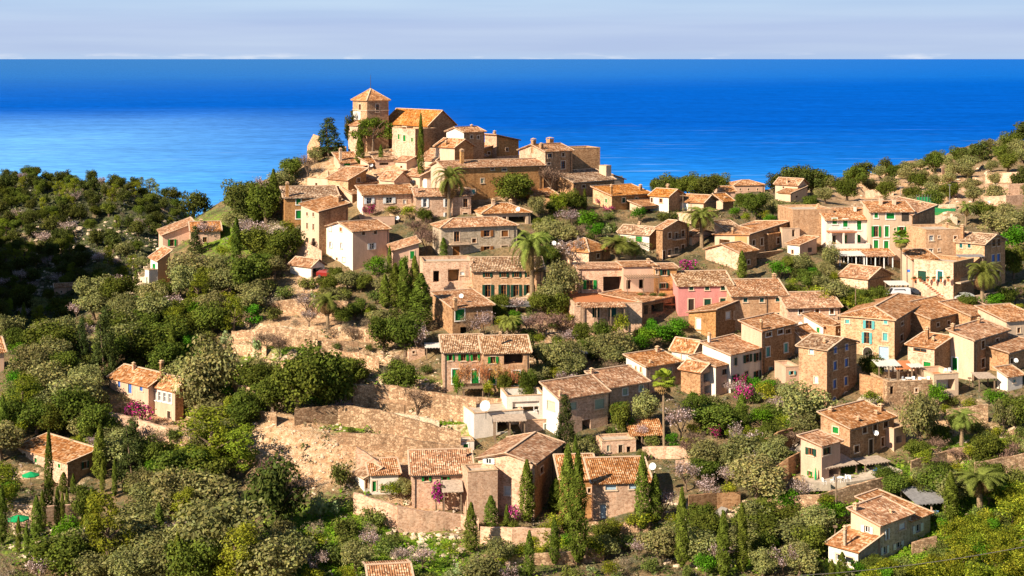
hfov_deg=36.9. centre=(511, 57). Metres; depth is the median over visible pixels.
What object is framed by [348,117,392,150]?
umbrella pine
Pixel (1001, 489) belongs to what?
citrus tree
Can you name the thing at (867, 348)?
door
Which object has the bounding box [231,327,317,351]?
terrace wall
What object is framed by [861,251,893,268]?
tiled veranda
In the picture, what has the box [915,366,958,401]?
plastered house
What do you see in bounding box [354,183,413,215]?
stone house
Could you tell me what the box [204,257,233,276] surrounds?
olive tree
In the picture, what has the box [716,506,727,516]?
steps
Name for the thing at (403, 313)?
shrub
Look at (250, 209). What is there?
cypress
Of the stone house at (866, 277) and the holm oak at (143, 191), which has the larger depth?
the holm oak at (143, 191)
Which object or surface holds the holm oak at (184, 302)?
on the hillside
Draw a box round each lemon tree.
[11,418,28,435]
[69,434,86,442]
[208,559,229,575]
[214,245,231,255]
[219,291,234,306]
[227,236,242,245]
[278,220,294,230]
[301,567,325,575]
[303,530,330,554]
[337,565,356,575]
[362,306,371,314]
[378,480,402,499]
[383,205,398,213]
[400,206,416,220]
[441,542,459,558]
[482,380,494,397]
[491,557,506,570]
[494,315,507,333]
[512,542,533,557]
[532,535,540,552]
[533,332,544,343]
[533,524,550,540]
[533,544,545,552]
[542,536,567,551]
[543,512,564,528]
[545,366,565,378]
[549,191,567,217]
[563,313,573,321]
[582,537,604,557]
[601,560,620,575]
[605,517,623,531]
[612,312,630,335]
[623,511,656,532]
[662,512,677,524]
[687,423,700,433]
[722,481,737,492]
[724,428,737,439]
[740,212,749,222]
[742,425,753,432]
[742,429,754,435]
[755,380,775,406]
[757,210,769,219]
[775,413,790,427]
[785,277,797,284]
[802,285,834,297]
[817,491,837,505]
[828,271,838,281]
[839,293,868,308]
[859,389,882,403]
[859,565,882,575]
[877,557,899,570]
[904,563,930,575]
[907,475,919,485]
[915,449,934,464]
[915,557,949,575]
[922,552,949,573]
[933,564,955,575]
[936,518,963,536]
[938,554,962,570]
[940,404,951,414]
[940,532,967,551]
[946,542,978,570]
[947,561,967,575]
[948,459,963,474]
[949,515,968,530]
[956,533,987,560]
[958,523,980,536]
[960,397,977,406]
[961,512,982,526]
[963,443,976,459]
[963,560,991,575]
[967,531,991,542]
[973,520,992,535]
[976,507,1001,522]
[978,543,1007,566]
[981,527,1006,543]
[983,481,1002,504]
[984,425,1005,437]
[984,532,1015,553]
[987,566,1006,575]
[994,439,1008,449]
[995,486,1018,501]
[995,492,1023,514]
[995,524,1023,550]
[995,555,1023,575]
[996,495,1023,522]
[1002,550,1023,563]
[1007,480,1023,500]
[1009,538,1023,557]
[1010,515,1023,531]
[1012,559,1023,574]
[1013,511,1023,523]
[1013,517,1023,534]
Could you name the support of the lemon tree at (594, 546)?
on the hillside
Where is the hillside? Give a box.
[0,145,1023,575]
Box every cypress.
[0,395,8,424]
[0,485,7,545]
[15,516,21,553]
[21,302,26,325]
[23,522,29,552]
[29,495,43,538]
[39,490,47,530]
[43,427,54,505]
[53,486,61,525]
[58,472,68,492]
[59,492,65,520]
[64,489,69,503]
[70,473,76,494]
[83,488,99,537]
[90,423,107,480]
[99,459,105,492]
[111,457,117,497]
[134,270,138,283]
[154,502,166,527]
[166,323,176,363]
[170,532,181,575]
[229,217,241,259]
[243,184,261,224]
[270,168,278,194]
[354,134,364,163]
[378,144,382,157]
[378,274,391,308]
[386,245,392,272]
[387,263,402,306]
[396,258,411,312]
[407,255,420,306]
[407,273,435,327]
[417,112,424,173]
[438,237,447,255]
[462,502,478,552]
[483,495,499,526]
[503,504,509,523]
[518,459,536,523]
[523,530,536,575]
[547,477,559,513]
[548,517,560,564]
[557,443,576,535]
[566,449,588,565]
[572,435,577,452]
[582,188,587,210]
[634,454,651,528]
[648,472,663,524]
[673,487,689,569]
[715,510,732,575]
[734,502,749,573]
[735,251,747,277]
[735,393,748,418]
[828,559,835,575]
[835,561,840,575]
[836,552,847,575]
[941,471,959,520]
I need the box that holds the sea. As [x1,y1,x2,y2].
[0,59,1023,216]
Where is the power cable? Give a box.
[799,547,1022,575]
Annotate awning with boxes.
[836,251,864,265]
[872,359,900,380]
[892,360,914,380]
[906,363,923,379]
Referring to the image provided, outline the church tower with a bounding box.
[350,75,390,151]
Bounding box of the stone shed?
[869,371,932,404]
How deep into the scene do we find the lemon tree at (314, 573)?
191.11 m
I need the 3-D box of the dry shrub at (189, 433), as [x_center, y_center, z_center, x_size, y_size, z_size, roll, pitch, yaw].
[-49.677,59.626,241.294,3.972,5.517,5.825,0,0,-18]
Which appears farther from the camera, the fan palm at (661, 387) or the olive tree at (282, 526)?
the fan palm at (661, 387)
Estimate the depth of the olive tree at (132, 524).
202.49 m
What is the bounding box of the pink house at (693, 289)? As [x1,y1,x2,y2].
[670,270,734,315]
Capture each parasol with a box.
[8,515,28,522]
[22,471,39,477]
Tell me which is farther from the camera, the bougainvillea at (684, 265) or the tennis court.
the tennis court
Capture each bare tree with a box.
[250,335,265,343]
[252,329,274,346]
[255,454,302,473]
[266,334,289,360]
[282,465,323,520]
[299,153,315,176]
[311,297,343,315]
[343,326,360,340]
[390,353,411,363]
[398,217,431,234]
[398,384,429,415]
[411,223,437,255]
[458,314,478,332]
[519,311,566,334]
[531,311,547,325]
[536,163,568,189]
[552,309,579,334]
[567,223,587,238]
[581,359,590,373]
[601,358,625,366]
[674,434,703,455]
[682,428,707,443]
[783,428,810,448]
[926,434,948,451]
[930,453,953,464]
[947,447,963,463]
[989,444,1016,457]
[1006,440,1023,454]
[1015,287,1022,304]
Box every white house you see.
[145,268,157,285]
[287,256,326,278]
[352,463,382,491]
[365,457,401,494]
[422,178,430,187]
[461,436,473,449]
[463,402,523,438]
[500,386,542,424]
[699,332,765,392]
[814,203,869,248]
[993,364,1023,391]
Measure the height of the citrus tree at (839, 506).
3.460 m
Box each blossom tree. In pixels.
[0,277,10,287]
[12,268,28,281]
[22,552,56,575]
[34,232,51,240]
[41,255,51,267]
[49,272,61,282]
[60,220,76,228]
[67,302,81,317]
[69,191,82,200]
[81,324,94,339]
[85,433,107,447]
[90,250,105,262]
[98,177,106,183]
[112,257,120,264]
[153,517,186,528]
[164,292,183,302]
[197,220,218,234]
[238,216,254,236]
[240,220,274,232]
[253,176,268,186]
[293,289,316,317]
[300,308,318,326]
[302,549,328,571]
[334,400,352,405]
[357,529,380,550]
[389,545,414,559]
[408,545,434,571]
[410,323,428,348]
[469,310,495,333]
[496,561,519,575]
[509,296,526,309]
[519,314,534,330]
[552,235,585,266]
[553,370,575,377]
[555,207,580,225]
[560,327,576,340]
[628,539,644,559]
[635,423,647,441]
[654,490,678,515]
[660,401,695,439]
[666,458,701,491]
[695,474,719,493]
[708,542,736,559]
[717,463,732,482]
[724,380,750,399]
[726,421,762,440]
[766,395,783,406]
[767,544,799,575]
[791,477,815,494]
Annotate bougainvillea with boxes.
[124,404,137,415]
[127,399,156,419]
[366,202,376,214]
[430,478,447,510]
[506,504,522,520]
[601,205,613,212]
[679,259,699,269]
[708,424,723,439]
[732,381,754,398]
[733,373,747,387]
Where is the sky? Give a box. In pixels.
[0,0,1023,58]
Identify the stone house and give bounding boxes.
[17,432,95,486]
[152,360,185,420]
[279,181,339,226]
[298,194,350,255]
[325,166,368,198]
[337,164,367,169]
[341,187,356,203]
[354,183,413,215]
[358,156,381,170]
[361,176,378,184]
[362,559,413,575]
[368,151,396,168]
[374,169,407,182]
[377,170,411,184]
[392,126,435,156]
[407,343,424,360]
[407,447,473,509]
[411,184,473,220]
[415,148,439,166]
[419,255,472,295]
[429,149,545,200]
[430,216,519,255]
[430,288,495,333]
[433,137,475,159]
[438,333,483,392]
[444,124,486,158]
[461,463,497,522]
[468,256,545,297]
[475,431,565,519]
[477,331,532,392]
[484,130,520,158]
[484,142,492,158]
[497,155,518,158]
[516,137,574,189]
[518,418,546,432]
[525,187,560,198]
[539,373,610,435]
[552,453,594,518]
[556,168,616,195]
[558,237,610,266]
[566,290,641,335]
[569,146,599,169]
[572,261,621,292]
[583,455,651,520]
[584,364,650,418]
[590,183,650,210]
[595,433,635,455]
[598,289,674,326]
[616,221,655,250]
[622,345,683,393]
[627,198,658,211]
[648,184,685,211]
[651,262,679,293]
[654,219,691,260]
[676,209,718,223]
[677,359,710,395]
[679,193,718,211]
[686,300,738,337]
[689,228,714,245]
[702,241,759,269]
[712,192,734,209]
[712,219,739,232]
[712,220,789,252]
[724,273,789,330]
[738,312,797,375]
[740,223,780,251]
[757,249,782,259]
[773,177,808,198]
[778,203,833,246]
[778,291,843,322]
[795,332,860,404]
[800,311,839,333]
[816,399,897,466]
[823,319,840,335]
[824,524,883,569]
[837,263,893,289]
[837,293,925,359]
[846,495,915,558]
[854,488,934,543]
[891,196,937,223]
[904,326,952,370]
[906,222,960,255]
[908,295,957,332]
[911,254,976,298]
[938,298,984,323]
[945,317,1011,380]
[953,224,1007,291]
[984,333,1023,370]
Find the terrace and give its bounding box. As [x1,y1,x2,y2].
[802,464,901,490]
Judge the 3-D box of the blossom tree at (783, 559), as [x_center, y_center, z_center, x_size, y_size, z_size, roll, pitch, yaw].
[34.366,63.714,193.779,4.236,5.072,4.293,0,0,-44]
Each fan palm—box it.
[652,368,675,445]
[892,230,909,286]
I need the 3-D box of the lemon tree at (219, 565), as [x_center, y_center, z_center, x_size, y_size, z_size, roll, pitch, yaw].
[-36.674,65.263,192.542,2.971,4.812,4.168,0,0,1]
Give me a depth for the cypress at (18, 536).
205.05 m
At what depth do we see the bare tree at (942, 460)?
219.76 m
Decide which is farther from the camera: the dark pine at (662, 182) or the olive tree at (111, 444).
the dark pine at (662, 182)
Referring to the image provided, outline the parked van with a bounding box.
[885,287,910,294]
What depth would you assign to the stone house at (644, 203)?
325.97 m
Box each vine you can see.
[454,361,473,386]
[467,359,495,395]
[485,361,510,383]
[502,365,526,386]
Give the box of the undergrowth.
[0,146,1023,575]
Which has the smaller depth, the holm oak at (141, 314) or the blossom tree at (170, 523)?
the blossom tree at (170, 523)
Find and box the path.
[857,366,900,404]
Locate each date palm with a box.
[308,292,343,327]
[431,166,468,218]
[493,315,523,333]
[508,230,553,295]
[599,235,645,260]
[621,241,651,259]
[681,207,719,247]
[942,408,981,445]
[951,464,1011,509]
[956,202,976,225]
[965,261,1005,302]
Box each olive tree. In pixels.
[0,313,27,341]
[0,419,26,460]
[2,378,36,397]
[6,344,59,372]
[17,341,43,358]
[26,297,48,312]
[26,359,72,389]
[27,335,72,360]
[28,318,59,327]
[31,389,64,406]
[43,372,109,404]
[44,314,86,347]
[47,527,92,573]
[67,371,104,388]
[67,409,106,437]
[68,362,102,379]
[69,550,113,575]
[72,273,109,299]
[72,292,110,320]
[80,531,117,560]
[88,321,145,358]
[91,261,110,269]
[93,428,146,469]
[95,423,141,449]
[95,510,165,552]
[97,267,123,278]
[106,291,140,310]
[107,544,154,575]
[110,307,144,321]
[113,501,172,525]
[113,508,166,538]
[114,240,135,256]
[115,299,145,312]
[118,540,138,557]
[123,467,160,490]
[128,477,159,505]
[128,524,180,575]
[131,541,187,575]
[133,256,150,268]
[133,284,149,298]
[135,290,174,322]
[136,280,171,301]
[137,524,172,542]
[145,465,199,523]
[157,356,188,399]
[161,519,217,565]
[165,468,241,508]
[166,250,209,290]
[166,263,197,296]
[169,486,268,574]
[170,333,241,406]
[183,387,229,411]
[186,431,228,455]
[186,497,220,516]
[188,401,229,427]
[192,290,228,310]
[199,278,227,293]
[199,416,233,433]
[204,254,229,266]
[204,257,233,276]
[205,421,242,453]
[208,266,245,295]
[220,212,247,227]
[230,535,307,575]
[234,278,273,296]
[237,287,270,314]
[244,356,280,371]
[261,526,318,568]
[266,167,294,188]
[267,254,286,278]
[270,519,295,538]
[306,146,322,163]
[315,286,346,303]
[331,270,361,289]
[340,539,379,571]
[364,308,392,320]
[371,272,394,294]
[395,477,411,499]
[458,552,503,575]
[486,536,517,561]
[526,368,544,385]
[527,195,546,217]
[529,342,550,364]
[529,361,552,377]
[532,216,563,234]
[532,277,564,306]
[535,340,565,377]
[546,257,582,294]
[547,219,580,243]
[555,337,585,358]
[556,351,588,375]
[568,438,599,453]
[581,333,618,361]
[593,533,619,558]
[599,329,638,361]
[599,342,629,363]
[631,388,660,418]
[636,526,678,565]
[655,520,694,556]
[678,526,717,565]
[685,436,723,460]
[689,454,716,471]
[697,394,727,405]
[717,441,750,476]
[720,432,769,459]
[725,452,788,499]
[727,518,766,553]
[732,499,772,519]
[748,546,779,575]
[755,437,790,464]
[759,191,773,202]
[762,199,781,216]
[762,430,787,446]
[766,516,809,546]
[772,200,790,213]
[775,378,837,420]
[778,540,819,575]
[785,412,820,432]
[788,199,803,204]
[792,252,813,268]
[795,504,838,538]
[811,272,831,288]
[812,186,835,203]
[815,260,837,275]
[820,241,842,267]
[820,278,851,298]
[824,175,842,188]
[860,178,878,189]
[871,165,885,177]
[880,176,900,187]
[897,166,917,184]
[897,390,941,441]
[898,160,916,169]
[910,463,938,484]
[912,158,925,170]
[917,168,930,177]
[922,180,940,191]
[928,172,939,183]
[935,470,971,500]
[938,171,956,183]
[942,155,953,164]
[944,161,961,175]
[955,154,983,167]
[957,162,974,178]
[960,177,983,188]
[964,184,983,202]
[976,210,1018,234]
[981,138,997,149]
[982,183,1009,195]
[984,159,999,171]
[986,172,1002,183]
[991,397,1015,436]
[994,201,1017,215]
[1003,207,1023,229]
[1006,138,1023,150]
[1013,147,1023,163]
[1018,440,1023,452]
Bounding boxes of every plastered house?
[0,336,6,370]
[52,282,74,294]
[106,362,164,414]
[148,245,172,283]
[157,216,194,248]
[187,219,222,247]
[307,171,329,184]
[325,219,391,270]
[331,148,358,167]
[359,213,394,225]
[387,235,421,272]
[393,155,418,169]
[406,166,430,186]
[472,199,532,223]
[599,165,611,176]
[611,173,625,183]
[615,258,674,305]
[668,336,701,363]
[687,352,728,396]
[714,185,736,197]
[729,179,765,193]
[775,360,798,384]
[776,185,807,201]
[778,227,799,247]
[785,235,819,256]
[795,323,817,352]
[796,429,843,479]
[825,242,895,263]
[860,195,914,260]
[885,423,905,451]
[898,248,939,287]
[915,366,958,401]
[974,303,1023,336]
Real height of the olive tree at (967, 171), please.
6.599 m
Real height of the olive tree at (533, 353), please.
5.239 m
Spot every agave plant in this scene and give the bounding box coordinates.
[219,330,231,346]
[252,338,261,356]
[308,497,316,517]
[312,491,328,516]
[329,500,339,515]
[442,568,455,575]
[451,562,462,575]
[586,565,596,575]
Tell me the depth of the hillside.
253.33 m
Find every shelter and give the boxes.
[625,418,662,445]
[900,486,945,513]
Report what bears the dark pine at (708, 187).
on the hillside
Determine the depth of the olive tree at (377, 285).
288.70 m
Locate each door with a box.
[312,237,315,246]
[364,478,368,488]
[371,480,376,491]
[452,245,460,255]
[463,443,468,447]
[591,308,600,317]
[599,503,606,518]
[609,307,616,316]
[617,444,623,452]
[682,202,687,209]
[688,298,694,309]
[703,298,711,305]
[862,346,872,355]
[868,437,873,453]
[878,345,889,358]
[917,270,926,281]
[937,270,942,281]
[951,356,957,370]
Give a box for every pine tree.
[0,218,15,235]
[0,460,23,513]
[5,298,12,314]
[5,371,42,418]
[16,211,24,227]
[17,176,28,188]
[17,245,32,261]
[28,244,35,257]
[31,304,44,322]
[32,185,40,200]
[38,197,48,210]
[49,211,60,223]
[52,181,64,196]
[61,183,72,199]
[64,234,74,254]
[66,195,75,206]
[69,177,80,193]
[79,489,137,562]
[93,272,106,277]
[102,251,114,268]
[104,246,113,259]
[105,187,117,203]
[111,184,120,196]
[112,215,121,229]
[113,267,128,277]
[127,254,139,270]
[130,180,140,197]
[137,176,144,187]
[144,177,156,192]
[153,184,160,194]
[164,305,183,321]
[166,217,174,224]
[167,486,195,523]
[174,404,235,464]
[186,272,212,300]
[195,444,222,475]
[214,520,259,575]
[216,422,259,477]
[222,396,244,425]
[223,295,246,330]
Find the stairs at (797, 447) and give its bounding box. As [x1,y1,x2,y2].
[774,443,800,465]
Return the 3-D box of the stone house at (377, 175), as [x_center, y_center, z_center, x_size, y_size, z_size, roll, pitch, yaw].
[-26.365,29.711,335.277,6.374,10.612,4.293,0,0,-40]
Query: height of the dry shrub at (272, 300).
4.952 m
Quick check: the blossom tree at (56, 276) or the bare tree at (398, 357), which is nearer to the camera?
the bare tree at (398, 357)
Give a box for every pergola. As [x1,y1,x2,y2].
[424,343,439,360]
[441,479,462,513]
[462,383,483,396]
[492,414,526,443]
[493,301,528,319]
[579,301,626,327]
[823,453,858,475]
[851,455,890,471]
[884,280,909,288]
[971,372,996,391]
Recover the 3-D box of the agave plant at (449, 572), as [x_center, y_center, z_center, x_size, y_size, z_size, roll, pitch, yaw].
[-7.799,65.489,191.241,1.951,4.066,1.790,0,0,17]
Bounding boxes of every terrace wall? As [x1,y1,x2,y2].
[10,503,77,526]
[109,412,169,441]
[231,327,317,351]
[231,344,266,356]
[233,385,286,404]
[254,411,276,426]
[271,297,347,319]
[288,239,321,259]
[294,405,460,444]
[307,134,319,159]
[318,341,358,351]
[320,146,345,156]
[328,349,378,371]
[332,396,404,413]
[338,432,462,457]
[353,384,475,421]
[353,492,396,526]
[356,447,398,478]
[358,328,393,343]
[394,412,438,426]
[397,505,478,532]
[470,396,501,403]
[480,526,550,546]
[481,548,603,564]
[561,521,649,534]
[642,446,694,458]
[675,459,689,473]
[688,491,739,512]
[765,427,799,447]
[767,452,799,488]
[767,472,902,515]
[859,373,887,397]
[865,189,892,197]
[910,446,970,471]
[911,536,936,554]
[935,215,956,224]
[937,204,955,207]
[946,404,987,424]
[974,453,1023,474]
[975,287,1015,300]
[983,195,1023,205]
[985,172,1016,182]
[985,183,1023,194]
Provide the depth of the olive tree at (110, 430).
236.04 m
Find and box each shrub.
[0,461,10,478]
[0,504,21,533]
[0,554,16,572]
[0,565,16,575]
[3,366,27,378]
[10,571,30,575]
[77,315,94,325]
[77,353,94,365]
[95,391,109,405]
[122,475,136,494]
[124,357,144,366]
[147,425,168,441]
[159,439,182,452]
[164,428,181,440]
[183,428,199,438]
[191,330,217,340]
[191,340,212,353]
[230,294,249,309]
[242,566,260,575]
[257,278,278,290]
[261,306,283,320]
[262,292,283,306]
[263,218,282,231]
[274,285,295,300]
[297,276,317,289]
[303,519,324,535]
[316,542,341,564]
[321,323,332,332]
[328,461,351,488]
[330,515,359,534]
[332,341,340,348]
[335,528,358,550]
[337,286,351,298]
[340,322,350,332]
[343,346,360,351]
[345,427,355,432]
[346,499,354,511]
[358,506,385,525]
[360,317,369,326]
[360,522,376,534]
[365,343,372,351]
[366,289,382,303]
[367,303,376,311]
[376,533,402,555]
[385,531,401,543]
[387,306,402,315]
[398,307,415,316]
[414,571,435,575]
[417,364,432,374]
[508,565,525,575]
[520,328,536,335]
[525,303,533,312]
[525,311,538,321]
[527,332,534,344]
[547,315,560,328]
[550,334,566,341]
[559,563,581,575]
[577,434,597,445]
[584,231,594,239]
[586,523,595,533]
[590,214,603,223]
[601,224,611,241]
[603,212,615,219]
[604,221,617,231]
[604,425,615,433]
[617,532,639,550]
[618,556,634,572]
[632,325,645,335]
[636,449,647,457]
[641,556,662,572]
[643,433,659,444]
[651,521,667,530]
[656,211,674,220]
[671,210,679,218]
[681,565,693,575]
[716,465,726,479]
[746,389,761,403]
[789,267,800,280]
[815,560,822,572]
[891,569,907,575]
[892,555,913,571]
[900,562,925,575]
[909,480,928,491]
[926,544,944,555]
[931,509,946,520]
[934,538,948,548]
[940,546,960,562]
[943,394,959,405]
[944,416,954,425]
[965,420,986,432]
[966,558,990,575]
[967,458,979,471]
[969,502,986,517]
[976,430,990,436]
[993,509,1011,525]
[1002,431,1021,444]
[1004,463,1023,482]
[1013,286,1023,295]
[1014,425,1023,437]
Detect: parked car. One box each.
[316,269,328,277]
[909,287,918,294]
[954,292,974,297]
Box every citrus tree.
[0,369,22,388]
[1,480,18,499]
[5,341,24,366]
[50,512,82,535]
[143,458,157,472]
[180,334,196,351]
[186,298,199,316]
[217,382,233,400]
[242,303,262,327]
[362,255,389,277]
[398,255,407,275]
[452,375,463,394]
[509,310,524,319]
[513,319,522,333]
[560,533,574,550]
[578,209,599,232]
[586,222,604,240]
[622,417,636,429]
[626,335,648,350]
[630,206,645,221]
[635,326,657,349]
[644,317,656,330]
[649,323,673,348]
[665,316,687,342]
[665,433,679,445]
[674,317,689,332]
[693,552,717,575]
[728,207,741,218]
[746,376,760,390]
[749,408,774,424]
[753,379,777,399]
[764,214,775,219]
[766,260,792,277]
[772,488,799,506]
[783,417,805,432]
[808,501,834,515]
[831,502,850,522]
[848,560,867,573]
[877,567,893,575]
[926,382,948,404]
[936,517,948,533]
[972,542,994,564]
[977,293,1004,303]
[982,388,1009,403]
[982,516,1003,532]
[987,487,1006,498]
[1000,225,1023,250]
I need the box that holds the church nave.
[389,108,457,147]
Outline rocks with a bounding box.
[9,165,1003,568]
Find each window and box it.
[82,460,88,469]
[127,383,131,394]
[157,390,161,402]
[162,391,166,403]
[167,392,171,404]
[168,239,175,246]
[202,236,207,242]
[295,199,301,204]
[295,210,300,219]
[328,241,332,247]
[364,197,373,204]
[368,242,375,249]
[375,103,379,112]
[383,196,395,203]
[402,199,406,204]
[409,250,414,259]
[421,198,428,207]
[422,475,430,481]
[440,476,448,482]
[443,198,446,207]
[447,354,453,361]
[451,368,459,384]
[453,231,459,242]
[454,308,464,321]
[458,353,468,361]
[459,271,464,275]
[462,198,468,207]
[470,353,479,361]
[471,238,476,243]
[471,369,479,382]
[480,178,484,183]
[481,229,492,237]
[481,245,492,250]
[482,284,493,297]
[483,272,491,277]
[483,457,494,464]
[487,369,496,384]
[488,356,497,363]
[498,284,508,296]
[499,272,508,277]
[501,229,508,237]
[503,486,510,496]
[511,284,521,297]
[511,370,520,385]
[512,271,520,277]
[524,284,529,295]
[540,464,544,475]
[546,399,554,411]
[547,153,552,158]
[561,160,565,169]
[569,401,577,410]
[583,279,596,289]
[594,398,605,410]
[604,484,617,491]
[606,444,610,452]
[622,387,628,395]
[628,483,637,489]
[635,235,642,242]
[638,384,643,391]
[659,282,667,288]
[660,269,668,275]
[662,250,665,260]
[695,317,700,329]
[719,297,726,301]
[721,368,727,376]
[725,310,731,320]
[732,373,739,383]
[734,356,738,366]
[742,297,748,302]
[744,353,751,363]
[754,351,760,362]
[754,369,760,377]
[759,297,764,302]
[760,237,763,245]
[765,331,772,337]
[766,346,770,357]
[777,328,783,335]
[784,342,788,353]
[785,328,791,334]
[789,370,795,375]
[805,446,815,456]
[808,348,814,355]
[813,375,818,384]
[822,445,831,456]
[829,308,834,314]
[831,218,837,224]
[831,425,838,434]
[833,346,837,354]
[833,360,837,370]
[833,378,836,389]
[834,552,854,565]
[842,218,847,227]
[844,319,850,324]
[844,357,848,367]
[844,375,848,386]
[845,234,847,243]
[854,444,859,453]
[856,221,862,230]
[857,234,861,242]
[861,331,871,344]
[861,524,872,533]
[862,427,867,434]
[863,319,874,329]
[871,225,880,237]
[872,424,878,431]
[873,212,878,218]
[873,239,878,247]
[881,436,885,447]
[881,545,888,555]
[882,332,888,341]
[883,240,888,247]
[883,421,888,429]
[884,225,889,237]
[885,213,895,219]
[885,527,889,541]
[893,540,903,550]
[897,226,905,235]
[898,521,906,531]
[912,346,927,353]
[913,522,923,534]
[923,360,931,365]
[928,235,933,241]
[981,339,985,349]
[981,357,985,368]
[991,254,995,263]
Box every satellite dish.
[480,400,489,410]
[649,463,655,472]
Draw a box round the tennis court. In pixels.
[916,194,954,214]
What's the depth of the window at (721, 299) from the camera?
281.08 m
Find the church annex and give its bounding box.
[346,120,365,151]
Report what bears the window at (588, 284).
in the stone house at (597, 277)
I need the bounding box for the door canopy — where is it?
[955,254,984,272]
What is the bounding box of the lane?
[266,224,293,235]
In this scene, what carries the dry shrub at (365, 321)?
on the hillside
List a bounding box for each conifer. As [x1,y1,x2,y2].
[74,316,90,359]
[89,305,119,378]
[113,417,146,481]
[186,225,204,253]
[312,117,346,155]
[553,394,578,452]
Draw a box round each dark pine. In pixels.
[0,168,10,176]
[0,175,13,187]
[0,199,9,214]
[0,210,16,224]
[0,238,4,247]
[0,302,9,318]
[5,173,18,186]
[7,229,21,241]
[9,236,26,252]
[10,170,17,176]
[21,189,32,196]
[22,210,41,224]
[22,222,36,238]
[22,267,41,283]
[24,198,37,208]
[26,174,40,187]
[33,240,45,253]
[39,214,59,232]
[41,194,50,203]
[41,241,60,256]
[44,235,57,243]
[50,227,59,237]
[51,170,66,183]
[52,264,66,274]
[57,200,70,214]
[58,215,68,225]
[58,225,75,239]
[61,168,70,175]
[61,294,75,304]
[64,207,75,219]
[67,250,86,268]
[70,204,88,220]
[74,270,89,283]
[78,179,86,189]
[81,251,91,263]
[83,188,93,198]
[85,170,97,180]
[85,177,101,190]
[85,192,101,205]
[88,228,104,245]
[100,184,107,195]
[102,228,118,239]
[104,234,121,251]
[105,174,118,186]
[116,188,131,202]
[121,216,133,228]
[122,181,131,190]
[127,219,146,236]
[129,176,140,187]
[143,203,155,213]
[143,213,156,227]
[147,221,161,235]
[151,203,161,212]
[151,210,165,223]
[157,198,168,209]
[160,186,169,196]
[164,187,182,199]
[175,189,212,218]
[223,181,252,218]
[241,450,311,528]
[344,108,355,139]
[653,172,676,189]
[696,173,719,193]
[764,171,783,192]
[773,165,809,189]
[794,163,808,173]
[799,171,811,191]
[800,164,824,194]
[852,160,874,178]
[877,157,892,176]
[956,148,971,159]
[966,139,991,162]
[1008,165,1023,183]
[1010,121,1023,139]
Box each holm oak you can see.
[0,185,10,195]
[0,235,13,244]
[0,397,25,425]
[1,193,19,208]
[1,275,18,288]
[2,326,30,349]
[4,380,45,403]
[7,187,22,195]
[8,219,23,230]
[12,397,56,434]
[16,193,31,206]
[19,165,35,175]
[19,316,78,350]
[21,283,37,295]
[23,530,100,575]
[26,241,35,247]
[31,167,41,174]
[32,179,46,193]
[34,208,48,221]
[37,401,73,434]
[40,170,53,180]
[43,205,58,215]
[44,181,53,191]
[46,350,81,381]
[47,297,75,317]
[50,384,98,429]
[53,238,70,253]
[55,196,67,205]
[58,272,75,282]
[63,175,78,185]
[69,483,99,526]
[73,242,85,251]
[73,401,119,445]
[82,219,97,229]
[89,205,102,217]
[90,268,105,276]
[91,332,133,366]
[93,308,130,333]
[98,274,138,301]
[100,201,116,216]
[114,176,126,188]
[124,315,156,338]
[127,324,179,366]
[129,238,144,250]
[130,309,160,321]
[132,205,145,214]
[134,197,147,205]
[134,434,170,464]
[135,314,193,349]
[137,187,148,196]
[143,193,157,204]
[143,290,171,300]
[146,341,189,371]
[147,442,213,476]
[153,278,175,296]
[156,304,187,321]
[161,536,220,575]
[168,208,180,217]
[169,198,182,208]
[170,310,200,335]
[172,297,194,311]
[182,457,229,476]
[190,300,232,336]
[194,266,218,288]
[220,178,259,205]
[224,255,271,292]
[224,395,261,428]
[232,361,273,392]
[232,383,267,422]
[237,225,273,252]
[243,252,275,279]
[247,181,280,218]
[248,179,281,225]
[254,374,289,411]
[257,244,282,260]
[265,227,306,263]
[268,354,325,412]
[278,157,304,179]
[296,339,357,405]
[316,275,337,290]
[326,267,343,282]
[332,305,353,325]
[343,357,370,385]
[347,298,366,320]
[353,272,371,291]
[366,315,397,357]
[379,357,420,388]
[388,313,426,356]
[416,207,432,222]
[489,172,534,204]
[489,293,510,305]
[493,301,507,318]
[496,370,513,390]
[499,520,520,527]
[517,368,537,394]
[526,289,558,313]
[531,217,550,227]
[540,292,571,317]
[541,243,549,260]
[543,245,562,263]
[546,200,561,213]
[558,188,581,208]
[566,192,586,209]
[571,321,592,344]
[577,337,598,360]
[590,318,613,337]
[593,518,620,544]
[608,400,631,432]
[649,178,659,190]
[668,176,685,192]
[675,171,698,192]
[679,392,714,413]
[686,174,710,193]
[686,501,717,522]
[687,457,721,485]
[688,401,736,435]
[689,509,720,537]
[709,173,730,185]
[717,406,752,430]
[719,402,734,410]
[730,508,783,535]
[733,192,749,211]
[743,192,767,219]
[747,529,777,555]
[753,433,767,444]
[753,496,778,520]
[757,401,790,424]
[757,419,788,437]
[775,503,804,526]
[781,255,797,270]
[785,283,803,290]
[789,523,827,555]
[796,268,821,288]
[801,195,820,203]
[818,169,831,189]
[831,178,859,200]
[842,166,868,188]
[846,288,870,297]
[850,295,874,306]
[857,350,886,374]
[860,553,893,569]
[867,284,890,298]
[870,464,896,482]
[873,181,896,199]
[881,470,910,496]
[885,165,901,176]
[900,183,920,197]
[901,438,933,458]
[907,173,928,189]
[915,463,960,495]
[918,188,945,205]
[921,153,943,173]
[925,460,955,475]
[927,422,949,439]
[929,149,944,156]
[937,181,962,199]
[949,145,968,160]
[957,293,979,304]
[968,433,1003,460]
[970,199,996,222]
[975,460,1007,479]
[991,144,1009,160]
[993,286,1019,302]
[998,149,1019,171]
[998,395,1023,426]
[999,131,1022,147]
[1005,244,1023,278]
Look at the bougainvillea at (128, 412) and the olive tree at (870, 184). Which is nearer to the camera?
the bougainvillea at (128, 412)
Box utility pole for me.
[834,474,837,518]

